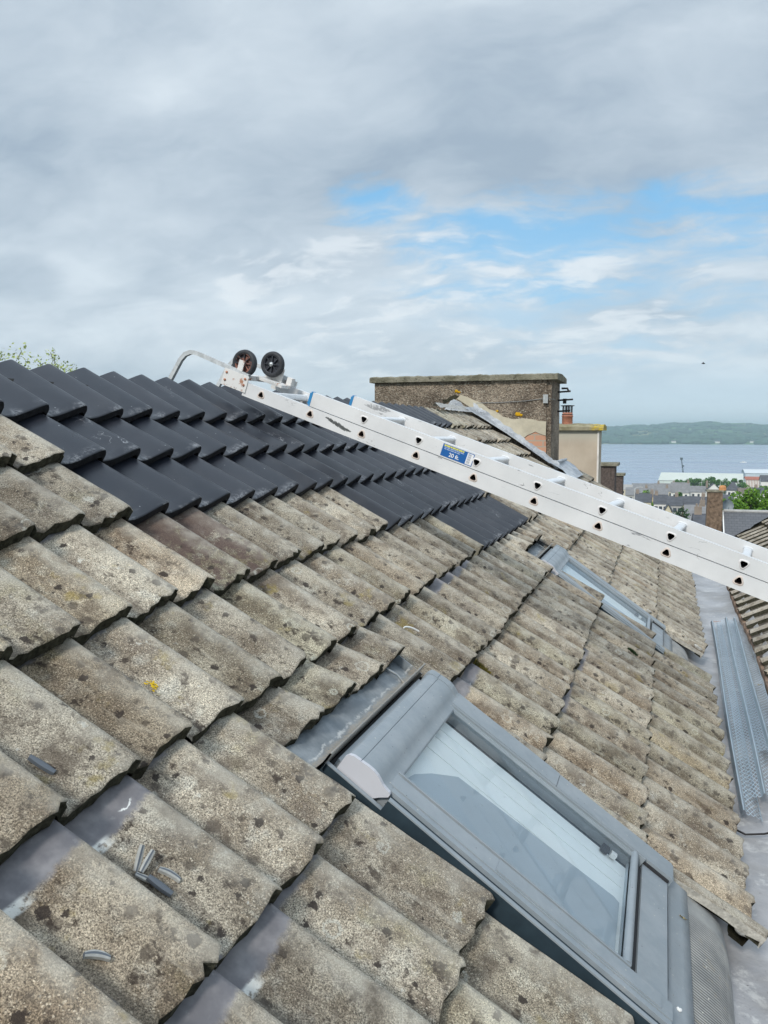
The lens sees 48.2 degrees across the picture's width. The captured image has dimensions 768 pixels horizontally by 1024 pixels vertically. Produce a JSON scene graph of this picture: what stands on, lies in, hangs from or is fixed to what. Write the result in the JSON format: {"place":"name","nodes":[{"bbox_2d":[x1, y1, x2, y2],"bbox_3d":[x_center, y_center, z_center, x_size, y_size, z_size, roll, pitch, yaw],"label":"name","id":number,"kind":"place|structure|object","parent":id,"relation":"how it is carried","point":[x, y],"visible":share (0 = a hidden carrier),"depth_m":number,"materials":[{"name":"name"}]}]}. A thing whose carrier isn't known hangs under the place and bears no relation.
{"place":"outdoors","nodes":[
{"label":"outdoors","id":0,"kind":"place"},
{"bbox_2d":[0,0,767,425],"label":"sky","id":1,"kind":"structure","parent":0,"point":[352,192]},
{"bbox_2d":[601,444,767,483],"bbox_3d":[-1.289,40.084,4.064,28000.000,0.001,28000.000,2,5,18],"label":"water","id":2,"kind":"structure","parent":0,"point":[644,463],"depth_m":1419.97,"materials":[{"name":"blue liquid"}]},
{"bbox_2d":[603,421,766,444],"bbox_3d":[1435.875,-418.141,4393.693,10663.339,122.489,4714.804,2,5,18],"label":"hills","id":3,"kind":"structure","parent":0,"point":[711,431],"depth_m":4461.77,"materials":[{"name":"green plant"}]},
{"bbox_2d":[602,421,767,444],"bbox_3d":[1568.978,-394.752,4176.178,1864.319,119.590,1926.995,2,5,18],"label":"woodland","id":4,"kind":"object","parent":3,"relation":"on","point":[755,432],"visible":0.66,"depth_m":3903.89,"materials":[{"name":"green plant"}]},
{"bbox_3d":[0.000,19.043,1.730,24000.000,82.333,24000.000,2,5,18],"label":"ground","id":5,"kind":"structure","parent":0,"visible":0},
{"bbox_2d":[0,342,63,369],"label":"young tree","id":6,"kind":"object","parent":5,"relation":"on","point":[18,356],"visible":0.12,"depth_m":14.66,"materials":[{"name":"green plant"}]},
{"bbox_2d":[32,347,77,372],"bbox_3d":[-5.904,2.105,15.773,0.909,10.139,0.755,2,5,18],"label":"young tree","id":7,"kind":"object","parent":5,"relation":"on","point":[55,363],"visible":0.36,"depth_m":15.30,"materials":[{"name":"green plant"}]},
{"bbox_2d":[0,359,767,1023],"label":"terraced house","id":8,"kind":"structure","parent":5,"relation":"on","point":[320,779],"depth_m":2.28,"materials":[{"name":"concrete"}]},
{"bbox_2d":[27,754,55,774],"bbox_3d":[-0.602,0.445,1.511,0.048,0.037,0.014,0,5,2],"label":"plastic strip","id":9,"kind":"object","parent":8,"relation":"on","point":[41,764],"visible":1,"depth_m":1.51,"materials":[{"name":"grey plastic"}]},
{"bbox_2d":[83,949,110,961],"bbox_3d":[-0.423,0.653,1.261,0.040,0.025,0.015,-3,6,-30],"label":"plastic strip","id":10,"kind":"object","parent":8,"relation":"on","point":[97,955],"visible":1,"depth_m":1.26,"materials":[{"name":"grey plastic"}]},
{"bbox_2d":[133,844,144,871],"bbox_3d":[-0.417,0.589,1.461,0.011,0.040,0.032,2,5,18],"label":"plastic strip","id":11,"kind":"object","parent":8,"relation":"on","point":[139,857],"visible":1,"depth_m":1.46,"materials":[{"name":"grey plastic"}]},
{"bbox_2d":[134,871,148,882],"bbox_3d":[-0.403,0.618,1.447,0.035,0.024,0.011,-1,5,-11],"label":"plastic strip","id":12,"kind":"object","parent":8,"relation":"on","point":[140,876],"visible":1,"depth_m":1.44,"materials":[{"name":"grey plastic"}]},
{"bbox_2d":[139,849,154,873],"bbox_3d":[-0.404,0.596,1.464,0.011,0.031,0.037,3,6,27],"label":"plastic strip","id":13,"kind":"object","parent":8,"relation":"on","point":[147,861],"visible":1,"depth_m":1.46,"materials":[{"name":"grey plastic"}]},
{"bbox_2d":[144,680,157,691],"bbox_3d":[-0.516,0.386,1.912,0.028,0.019,0.034,2,5,18],"label":"lichen patch","id":14,"kind":"object","parent":8,"relation":"on","point":[152,685],"visible":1,"depth_m":1.91,"materials":[{"name":"yellow plant"}]},
{"bbox_2d":[146,874,173,897],"bbox_3d":[-0.377,0.629,1.444,0.046,0.036,0.014,1,5,9],"label":"plastic strip","id":15,"kind":"object","parent":8,"relation":"on","point":[159,885],"visible":1,"depth_m":1.44,"materials":[{"name":"grey plastic"}]},
{"bbox_2d":[157,867,180,882],"bbox_3d":[-0.368,0.620,1.470,0.039,0.029,0.015,-1,5,-6],"label":"plastic strip","id":16,"kind":"object","parent":8,"relation":"on","point":[171,874],"visible":1,"depth_m":1.47,"materials":[{"name":"grey plastic"}]},
{"bbox_2d":[168,350,767,601],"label":"roof ladder","id":17,"kind":"object","parent":8,"relation":"on","point":[736,563],"visible":1,"depth_m":3.69,"materials":[{"name":"silver metal"}]},
{"bbox_2d":[473,659,492,675],"bbox_3d":[0.361,0.572,3.183,0.097,0.075,0.060,2,5,18],"label":"moss tuft","id":18,"kind":"object","parent":8,"relation":"attached to","point":[481,666],"visible":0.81,"depth_m":3.17,"materials":[{"name":"green plant"}]},
{"bbox_2d":[627,647,640,657],"bbox_3d":[1.336,0.746,4.600,0.052,0.067,0.092,-4,7,-40],"label":"moss tuft","id":19,"kind":"object","parent":8,"relation":"on","point":[632,651],"visible":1,"depth_m":4.59,"materials":[{"name":"green plant"}]},
{"bbox_2d":[710,620,762,821],"bbox_3d":[2.112,1.074,5.272,0.089,0.044,3.791,2,5,19],"label":"bead","id":20,"kind":"object","parent":8,"relation":"on","point":[739,787],"visible":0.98,"depth_m":4.43,"materials":[{"name":"metal"}]},
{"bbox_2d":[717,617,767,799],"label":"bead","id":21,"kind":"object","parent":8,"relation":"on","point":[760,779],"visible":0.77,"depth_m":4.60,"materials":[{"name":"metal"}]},
{"bbox_2d":[728,617,767,751],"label":"bead","id":22,"kind":"object","parent":8,"relation":"on","point":[754,691],"visible":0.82,"depth_m":5.23,"materials":[{"name":"metal"}]},
{"bbox_2d":[559,405,606,483],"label":"terraced house","id":23,"kind":"structure","parent":5,"relation":"on","point":[580,446],"depth_m":13.68,"materials":[{"name":"paint"}]},
{"bbox_2d":[601,462,625,494],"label":"terraced house","id":24,"kind":"structure","parent":5,"relation":"on","point":[612,479],"depth_m":17.48,"materials":[{"name":"brick"}]},
{"bbox_2d":[623,484,632,495],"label":"town house","id":25,"kind":"structure","parent":5,"relation":"on","point":[626,485],"depth_m":451.11,"materials":[{"name":"white paint"}]},
{"bbox_2d":[625,485,650,498],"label":"town house","id":26,"kind":"structure","parent":5,"relation":"on","point":[629,492],"depth_m":344.31,"materials":[{"name":"grey stone"}]},
{"bbox_2d":[632,483,653,487],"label":"town house","id":27,"kind":"structure","parent":5,"relation":"on","point":[650,485],"depth_m":458.70,"materials":[{"name":"grey stone"}]},
{"bbox_2d":[635,489,653,504],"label":"town house","id":28,"kind":"structure","parent":5,"relation":"on","point":[645,498],"depth_m":249.83,"materials":[{"name":"tile"}]},
{"bbox_2d":[642,490,653,505],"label":"garden tree","id":29,"kind":"object","parent":5,"relation":"on","point":[645,491],"visible":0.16,"depth_m":307.11,"materials":[{"name":"green plant"}]},
{"bbox_2d":[651,484,668,506],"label":"town house","id":30,"kind":"structure","parent":5,"relation":"on","point":[663,491],"depth_m":327.20,"materials":[{"name":"grey tile"}]},
{"bbox_2d":[653,490,668,509],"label":"town house","id":31,"kind":"structure","parent":5,"relation":"on","point":[659,501],"depth_m":243.96,"materials":[{"name":"tile"}]},
{"bbox_2d":[654,481,674,495],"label":"town house","id":32,"kind":"structure","parent":5,"relation":"on","point":[657,484],"depth_m":380.04,"materials":[{"name":"grey stone"}]},
{"bbox_2d":[663,503,672,512],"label":"town house","id":33,"kind":"structure","parent":5,"relation":"on","point":[667,508],"depth_m":179.09,"materials":[{"name":"paint"}]},
{"bbox_2d":[667,491,682,513],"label":"town house","id":34,"kind":"structure","parent":5,"relation":"on","point":[675,502],"depth_m":235.15,"materials":[{"name":"tile"}]},
{"bbox_2d":[670,479,689,495],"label":"town house","id":35,"kind":"structure","parent":5,"relation":"on","point":[683,488],"depth_m":367.22,"materials":[{"name":"grey stone"}]},
{"bbox_2d":[673,507,690,518],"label":"garden tree","id":36,"kind":"object","parent":5,"relation":"on","point":[684,515],"visible":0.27,"depth_m":113.80,"materials":[{"name":"green plant"}]},
{"bbox_2d":[674,479,691,493],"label":"street tree","id":37,"kind":"object","parent":5,"relation":"on","point":[676,480],"visible":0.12,"depth_m":501.11,"materials":[{"name":"green plant"}]},
{"bbox_2d":[682,496,698,508],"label":"town house","id":38,"kind":"structure","parent":5,"relation":"on","point":[690,500],"depth_m":236.28,"materials":[{"name":"tile"}]},
{"bbox_2d":[686,478,700,485],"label":"street tree","id":39,"kind":"object","parent":5,"relation":"on","point":[693,481],"visible":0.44,"depth_m":502.79,"materials":[{"name":"green plant"}]},
{"bbox_2d":[684,498,705,519],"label":"town house","id":40,"kind":"structure","parent":5,"relation":"on","point":[690,508],"depth_m":154.74,"materials":[{"name":"grey stone"}]},
{"bbox_2d":[690,486,705,496],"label":"town house","id":41,"kind":"structure","parent":5,"relation":"on","point":[696,490],"depth_m":373.87,"materials":[{"name":"grey stone"}]},
{"bbox_2d":[691,503,705,524],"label":"town house","id":42,"kind":"structure","parent":5,"relation":"on","point":[698,516],"depth_m":110.64,"materials":[{"name":"stone"}]},
{"bbox_2d":[658,472,742,487],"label":"warehouse","id":43,"kind":"structure","parent":5,"relation":"on","point":[667,477],"depth_m":562.09,"materials":[{"name":"white metal"}]},
{"bbox_2d":[698,492,706,504],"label":"town house","id":44,"kind":"structure","parent":5,"relation":"on","point":[702,497],"depth_m":236.11,"materials":[{"name":"stone"}]},
{"bbox_2d":[700,476,715,486],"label":"street tree","id":45,"kind":"object","parent":5,"relation":"on","point":[711,479],"visible":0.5,"depth_m":495.21,"materials":[{"name":"green plant"}]},
{"bbox_2d":[705,480,718,496],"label":"town house","id":46,"kind":"structure","parent":5,"relation":"on","point":[712,486],"depth_m":367.13,"materials":[{"name":"paint"}]},
{"bbox_2d":[712,479,725,490],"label":"street tree","id":47,"kind":"object","parent":5,"relation":"on","point":[716,482],"visible":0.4,"depth_m":490.27,"materials":[{"name":"green plant"}]},
{"bbox_2d":[720,478,730,493],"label":"street tree","id":48,"kind":"object","parent":5,"relation":"on","point":[726,482],"visible":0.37,"depth_m":496.55,"materials":[{"name":"green plant"}]},
{"bbox_2d":[723,495,732,499],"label":"town house","id":49,"kind":"structure","parent":5,"relation":"on","point":[726,496],"depth_m":278.15,"materials":[{"name":"stone"}]},
{"bbox_2d":[726,482,737,498],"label":"town house","id":50,"kind":"structure","parent":5,"relation":"on","point":[732,487],"depth_m":368.57,"materials":[{"name":"tile"}]},
{"bbox_2d":[705,485,767,535],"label":"slate house","id":51,"kind":"structure","parent":5,"relation":"on","point":[724,516],"depth_m":37.23,"materials":[{"name":"grey stone"}]},
{"bbox_2d":[731,478,746,487],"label":"street tree","id":52,"kind":"object","parent":5,"relation":"on","point":[741,484],"visible":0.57,"depth_m":489.74,"materials":[{"name":"green plant"}]},
{"bbox_2d":[723,487,765,509],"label":"leafy tree","id":53,"kind":"object","parent":5,"relation":"on","point":[747,500],"visible":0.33,"depth_m":78.13,"materials":[{"name":"green plant"}]},
{"bbox_2d":[737,488,752,498],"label":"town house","id":54,"kind":"structure","parent":5,"relation":"on","point":[741,490],"depth_m":340.67,"materials":[{"name":"grey tile"}]},
{"bbox_2d":[726,517,767,694],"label":"terraced house","id":55,"kind":"structure","parent":5,"relation":"on","point":[756,533],"depth_m":7.02,"materials":[{"name":"tile"}]},
{"bbox_2d":[743,476,758,487],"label":"warehouse","id":56,"kind":"structure","parent":5,"relation":"on","point":[751,481],"depth_m":509.04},
{"bbox_2d":[742,469,767,481],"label":"warehouse","id":57,"kind":"structure","parent":5,"relation":"on","point":[752,472],"depth_m":598.90,"materials":[{"name":"white metal"}]},
{"bbox_2d":[751,484,763,500],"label":"town house","id":58,"kind":"structure","parent":5,"relation":"on","point":[761,490],"depth_m":347.87,"materials":[{"name":"stone"}]},
{"bbox_2d":[757,489,767,509],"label":"leafy tree","id":59,"kind":"object","parent":5,"relation":"on","point":[763,502],"visible":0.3,"depth_m":79.40,"materials":[{"name":"green plant"}]},
{"bbox_2d":[759,475,767,496],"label":"town house","id":60,"kind":"structure","parent":5,"relation":"on","point":[763,480],"depth_m":409.19,"materials":[{"name":"stone"}]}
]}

